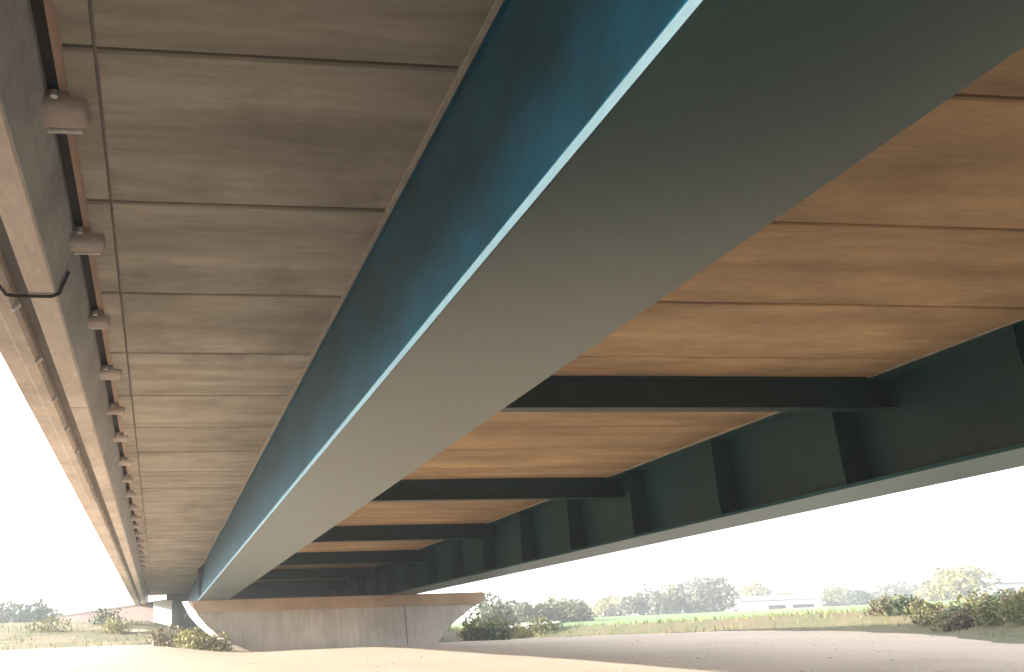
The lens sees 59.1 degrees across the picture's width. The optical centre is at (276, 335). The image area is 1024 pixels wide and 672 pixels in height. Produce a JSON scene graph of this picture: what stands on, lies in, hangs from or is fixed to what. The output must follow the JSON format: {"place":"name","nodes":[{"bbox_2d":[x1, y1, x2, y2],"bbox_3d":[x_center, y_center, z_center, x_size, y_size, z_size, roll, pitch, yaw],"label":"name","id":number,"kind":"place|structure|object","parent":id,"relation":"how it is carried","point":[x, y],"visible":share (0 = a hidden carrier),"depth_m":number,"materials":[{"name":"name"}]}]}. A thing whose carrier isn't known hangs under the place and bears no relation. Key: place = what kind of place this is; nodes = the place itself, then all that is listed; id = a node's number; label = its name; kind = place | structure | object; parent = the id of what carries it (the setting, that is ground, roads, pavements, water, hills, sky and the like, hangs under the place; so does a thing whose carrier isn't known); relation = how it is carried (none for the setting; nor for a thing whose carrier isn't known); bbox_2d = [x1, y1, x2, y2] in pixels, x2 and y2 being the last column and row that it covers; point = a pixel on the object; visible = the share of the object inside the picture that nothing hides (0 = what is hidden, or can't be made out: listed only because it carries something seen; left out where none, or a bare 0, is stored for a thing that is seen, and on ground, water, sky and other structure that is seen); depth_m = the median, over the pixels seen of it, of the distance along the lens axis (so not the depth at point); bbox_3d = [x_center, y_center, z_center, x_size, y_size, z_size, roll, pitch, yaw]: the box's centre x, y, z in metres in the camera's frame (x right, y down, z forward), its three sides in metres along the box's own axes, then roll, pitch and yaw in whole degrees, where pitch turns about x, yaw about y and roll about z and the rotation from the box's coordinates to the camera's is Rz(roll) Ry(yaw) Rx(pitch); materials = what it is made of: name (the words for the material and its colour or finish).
{"place":"outdoors","nodes":[
{"label":"outdoors","id":0,"kind":"place"},
{"bbox_2d":[0,620,227,649],"bbox_3d":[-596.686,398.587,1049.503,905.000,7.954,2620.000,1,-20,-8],"label":"grass embankment","id":1,"kind":"structure","parent":0,"point":[59,637],"depth_m":50.99,"materials":[{"name":"plant"}]},
{"bbox_2d":[0,600,27,623],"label":"skyline tree","id":2,"kind":"object","parent":1,"relation":"on","point":[5,612],"visible":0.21,"depth_m":110.01,"materials":[{"name":"green plant"}]},
{"bbox_2d":[2,597,63,622],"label":"skyline tree","id":3,"kind":"object","parent":1,"relation":"on","point":[32,615],"visible":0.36,"depth_m":105.36,"materials":[{"name":"green plant"}]},
{"bbox_2d":[24,614,71,632],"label":"embankment bush","id":4,"kind":"object","parent":1,"relation":"on","point":[44,629],"visible":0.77,"depth_m":53.27,"materials":[{"name":"green plant"}]},
{"bbox_2d":[88,605,126,625],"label":"embankment bush","id":5,"kind":"object","parent":1,"relation":"on","point":[101,618],"visible":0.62,"depth_m":57.85,"materials":[{"name":"green plant"}]},
{"bbox_2d":[56,600,161,621],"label":"ramp wall","id":6,"kind":"structure","parent":1,"relation":"on","point":[140,612],"depth_m":74.13,"materials":[{"name":"concrete"}]},
{"bbox_2d":[101,614,133,633],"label":"embankment bush","id":7,"kind":"object","parent":1,"relation":"on","point":[113,628],"visible":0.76,"depth_m":52.81,"materials":[{"name":"yellow plant"}]},
{"bbox_2d":[145,623,186,647],"bbox_3d":[-5.492,15.329,43.038,2.311,1.658,1.959,7,-22,-23],"label":"embankment bush","id":8,"kind":"object","parent":1,"relation":"on","point":[163,640],"visible":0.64,"depth_m":42.97,"materials":[{"name":"brown plant"}]},
{"bbox_2d":[172,627,209,649],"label":"embankment bush","id":9,"kind":"object","parent":1,"relation":"on","point":[192,643],"visible":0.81,"depth_m":41.23,"materials":[{"name":"yellow plant"}]},
{"bbox_2d":[0,629,1023,671],"bbox_3d":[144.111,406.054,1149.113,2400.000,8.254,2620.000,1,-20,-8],"label":"ground","id":10,"kind":"structure","parent":0,"point":[742,651],"depth_m":27.75,"materials":[{"name":"beige sand"}]},
{"bbox_2d":[197,631,234,651],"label":"embankment bush","id":11,"kind":"object","parent":10,"relation":"on","point":[214,643],"visible":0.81,"depth_m":41.12,"materials":[{"name":"green plant"}]},
{"bbox_2d":[153,594,316,632],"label":"bridge abutment","id":12,"kind":"object","parent":10,"relation":"on","point":[170,609],"visible":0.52,"depth_m":66.53,"materials":[{"name":"concrete"}]},
{"bbox_2d":[182,592,484,650],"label":"bridge pier","id":13,"kind":"structure","parent":10,"relation":"on","point":[281,624],"depth_m":43.36,"materials":[{"name":"concrete"}]},
{"bbox_2d":[0,0,1023,617],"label":"road bridge","id":14,"kind":"structure","parent":13,"relation":"on","point":[326,298],"depth_m":8.68,"materials":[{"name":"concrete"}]},
{"bbox_2d":[1,630,937,671],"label":"pebbles","id":15,"kind":"object","parent":10,"relation":"on","point":[583,654],"visible":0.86,"depth_m":28.40,"materials":[{"name":"stone"}]},
{"bbox_2d":[0,353,1023,618],"label":"sky","id":16,"kind":"structure","parent":0,"point":[51,550],"materials":[{"name":"white"}]},
{"bbox_2d":[0,602,1023,650],"bbox_3d":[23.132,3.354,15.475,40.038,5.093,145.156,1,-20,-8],"label":"grass bank","id":17,"kind":"structure","parent":0,"point":[838,621],"depth_m":45.26,"materials":[{"name":"plant"}]},
{"bbox_2d":[456,609,499,640],"bbox_3d":[11.986,17.364,50.758,2.768,2.466,2.152,-8,-21,15],"label":"bush","id":18,"kind":"object","parent":17,"relation":"on","point":[466,625],"visible":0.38,"depth_m":50.97,"materials":[{"name":"green plant"}]},
{"bbox_2d":[463,622,513,640],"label":"bush","id":19,"kind":"object","parent":17,"relation":"on","point":[488,634],"visible":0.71,"depth_m":48.90,"materials":[{"name":"green plant"}]},
{"bbox_2d":[481,614,521,639],"bbox_3d":[14.931,19.839,57.130,3.102,2.404,2.804,-5,-20,7],"label":"bush","id":20,"kind":"object","parent":17,"relation":"on","point":[498,621],"visible":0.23,"depth_m":57.03,"materials":[{"name":"green plant"}]},
{"bbox_2d":[505,624,534,638],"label":"bush","id":21,"kind":"object","parent":17,"relation":"on","point":[524,633],"visible":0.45,"depth_m":62.91,"materials":[{"name":"yellow plant"}]},
{"bbox_2d":[517,613,563,634],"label":"bush","id":22,"kind":"object","parent":17,"relation":"on","point":[537,622],"visible":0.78,"depth_m":73.35,"materials":[{"name":"green plant"}]},
{"bbox_2d":[864,596,904,615],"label":"bank shrub","id":23,"kind":"object","parent":17,"relation":"on","point":[875,607],"visible":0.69,"depth_m":41.59,"materials":[{"name":"brown plant"}]},
{"bbox_2d":[869,594,905,612],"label":"bank shrub","id":24,"kind":"object","parent":17,"relation":"on","point":[894,597],"visible":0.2,"depth_m":41.95,"materials":[{"name":"green plant"}]},
{"bbox_2d":[883,594,922,616],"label":"bank shrub","id":25,"kind":"object","parent":17,"relation":"on","point":[898,605],"visible":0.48,"depth_m":40.22,"materials":[{"name":"green plant"}]},
{"bbox_2d":[901,596,928,614],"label":"bank shrub","id":26,"kind":"object","parent":17,"relation":"on","point":[911,599],"visible":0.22,"depth_m":39.84,"materials":[{"name":"brown plant"}]},
{"bbox_2d":[904,600,947,623],"bbox_3d":[28.714,12.259,37.645,1.563,1.295,2.176,3,-20,-14],"label":"bank shrub","id":27,"kind":"object","parent":17,"relation":"on","point":[924,604],"visible":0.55,"depth_m":37.61,"materials":[{"name":"green plant"}]},
{"bbox_2d":[910,601,950,625],"bbox_3d":[28.712,12.194,37.083,2.137,1.341,2.075,6,-21,-21],"label":"bank shrub","id":28,"kind":"object","parent":17,"relation":"on","point":[941,609],"visible":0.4,"depth_m":37.17,"materials":[{"name":"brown plant"}]},
{"bbox_2d":[930,610,967,631],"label":"bank shrub","id":29,"kind":"object","parent":17,"relation":"on","point":[937,621],"visible":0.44,"depth_m":34.55,"materials":[{"name":"green plant"}]},
{"bbox_2d":[946,603,975,614],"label":"bank shrub","id":30,"kind":"object","parent":17,"relation":"on","point":[958,607],"visible":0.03,"depth_m":34.99,"materials":[{"name":"green plant"}]},
{"bbox_2d":[935,602,991,631],"bbox_3d":[27.252,11.255,33.752,1.939,1.396,1.842,-13,-22,27],"label":"bank shrub","id":31,"kind":"object","parent":17,"relation":"on","point":[969,621],"visible":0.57,"depth_m":33.66,"materials":[{"name":"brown plant"}]},
{"bbox_2d":[946,589,989,610],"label":"bank shrub","id":32,"kind":"object","parent":17,"relation":"on","point":[970,601],"visible":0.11,"depth_m":35.66,"materials":[{"name":"green plant"}]},
{"bbox_2d":[967,594,994,619],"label":"bank shrub","id":33,"kind":"object","parent":17,"relation":"on","point":[986,596],"visible":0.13,"depth_m":33.50,"materials":[{"name":"brown plant"}]},
{"bbox_2d":[967,600,1017,627],"bbox_3d":[26.688,10.376,31.568,1.507,1.234,1.786,13,-25,-36],"label":"bank shrub","id":34,"kind":"object","parent":17,"relation":"on","point":[985,611],"visible":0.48,"depth_m":31.68,"materials":[{"name":"green plant"}]},
{"bbox_2d":[975,589,1021,609],"bbox_3d":[28.121,10.427,32.932,2.112,1.380,2.056,14,-25,-37],"label":"bank shrub","id":35,"kind":"object","parent":17,"relation":"on","point":[995,597],"visible":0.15,"depth_m":32.99,"materials":[{"name":"green plant"}]},
{"bbox_2d":[989,588,1023,617],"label":"bank shrub","id":36,"kind":"object","parent":17,"relation":"on","point":[1010,594],"visible":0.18,"depth_m":32.68,"materials":[{"name":"brown plant"}]},
{"bbox_2d":[993,586,1023,626],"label":"bank shrub","id":37,"kind":"object","parent":17,"relation":"on","point":[1019,607],"visible":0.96,"depth_m":30.03,"materials":[{"name":"green plant"}]},
{"bbox_2d":[494,621,558,627],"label":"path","id":38,"kind":"structure","parent":0,"point":[524,624],"depth_m":108.17,"materials":[{"name":"beige"}]},
{"bbox_2d":[454,596,947,622],"bbox_3d":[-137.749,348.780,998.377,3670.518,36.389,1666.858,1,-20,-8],"label":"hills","id":39,"kind":"structure","parent":0,"point":[459,621],"depth_m":920.50,"materials":[{"name":"green plant"}]},
{"bbox_2d":[451,598,997,629],"bbox_3d":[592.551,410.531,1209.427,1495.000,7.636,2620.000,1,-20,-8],"label":"grass field","id":40,"kind":"structure","parent":0,"point":[626,619],"depth_m":117.19,"materials":[{"name":"green plant"}]},
{"bbox_2d":[469,591,521,627],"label":"skyline tree","id":41,"kind":"object","parent":40,"relation":"on","point":[501,609],"visible":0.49,"depth_m":92.79,"materials":[{"name":"green plant"}]},
{"bbox_2d":[503,598,538,622],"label":"skyline tree","id":42,"kind":"object","parent":40,"relation":"on","point":[523,609],"visible":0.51,"depth_m":118.09,"materials":[{"name":"green plant"}]},
{"bbox_2d":[529,595,583,622],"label":"skyline tree","id":43,"kind":"object","parent":40,"relation":"on","point":[562,614],"visible":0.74,"depth_m":119.10,"materials":[{"name":"green plant"}]},
{"bbox_2d":[563,596,595,620],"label":"skyline tree","id":44,"kind":"object","parent":40,"relation":"on","point":[586,612],"visible":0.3,"depth_m":124.52,"materials":[{"name":"green plant"}]},
{"bbox_2d":[587,594,632,616],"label":"skyline tree","id":45,"kind":"object","parent":40,"relation":"on","point":[607,606],"visible":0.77,"depth_m":169.72,"materials":[{"name":"yellow plant"}]},
{"bbox_2d":[617,583,672,615],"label":"skyline tree","id":46,"kind":"object","parent":40,"relation":"on","point":[654,603],"visible":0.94,"depth_m":151.99,"materials":[{"name":"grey plant"}]},
{"bbox_2d":[655,581,697,613],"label":"skyline tree","id":47,"kind":"object","parent":40,"relation":"on","point":[678,605],"visible":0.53,"depth_m":156.97,"materials":[{"name":"green plant"}]},
{"bbox_2d":[676,575,740,612],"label":"skyline tree","id":48,"kind":"object","parent":40,"relation":"on","point":[709,596],"visible":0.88,"depth_m":153.05,"materials":[{"name":"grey plant"}]},
{"bbox_2d":[734,579,774,596],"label":"skyline tree","id":49,"kind":"object","parent":40,"relation":"on","point":[752,589],"visible":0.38,"depth_m":196.87,"materials":[{"name":"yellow plant"}]},
{"bbox_2d":[726,594,822,610],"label":"white barn","id":50,"kind":"structure","parent":40,"relation":"on","point":[775,602],"depth_m":167.98,"materials":[{"name":"metal"}]},
{"bbox_2d":[768,605,785,608],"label":"window","id":51,"kind":"structure","parent":50,"relation":"in","point":[769,606],"depth_m":167.68,"materials":[{"name":"white"}]},
{"bbox_2d":[793,604,813,607],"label":"window","id":52,"kind":"structure","parent":50,"relation":"in","point":[794,605],"depth_m":167.72,"materials":[{"name":"white"}]},
{"bbox_2d":[770,589,799,595],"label":"skyline tree","id":53,"kind":"object","parent":40,"relation":"on","point":[785,593],"visible":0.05,"depth_m":209.04,"materials":[{"name":"green plant"}]},
{"bbox_2d":[815,583,850,606],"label":"skyline tree","id":54,"kind":"object","parent":40,"relation":"on","point":[833,596],"visible":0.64,"depth_m":172.16,"materials":[{"name":"green plant"}]},
{"bbox_2d":[844,588,879,605],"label":"skyline tree","id":55,"kind":"object","parent":40,"relation":"on","point":[858,596],"visible":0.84,"depth_m":157.36,"materials":[{"name":"green plant"}]},
{"bbox_2d":[870,580,928,602],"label":"skyline tree","id":56,"kind":"object","parent":40,"relation":"on","point":[888,589],"visible":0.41,"depth_m":179.73,"materials":[{"name":"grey plant"}]},
{"bbox_2d":[906,579,946,600],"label":"skyline tree","id":57,"kind":"object","parent":40,"relation":"on","point":[921,586],"visible":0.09,"depth_m":185.93,"materials":[{"name":"green plant"}]},
{"bbox_2d":[914,564,1002,600],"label":"skyline tree","id":58,"kind":"object","parent":40,"relation":"on","point":[953,583],"visible":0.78,"depth_m":128.15,"materials":[{"name":"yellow plant"}]},
{"bbox_2d":[977,576,1023,596],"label":"white house","id":59,"kind":"structure","parent":40,"relation":"on","point":[1014,583],"depth_m":133.56,"materials":[{"name":"stone"}]}
]}

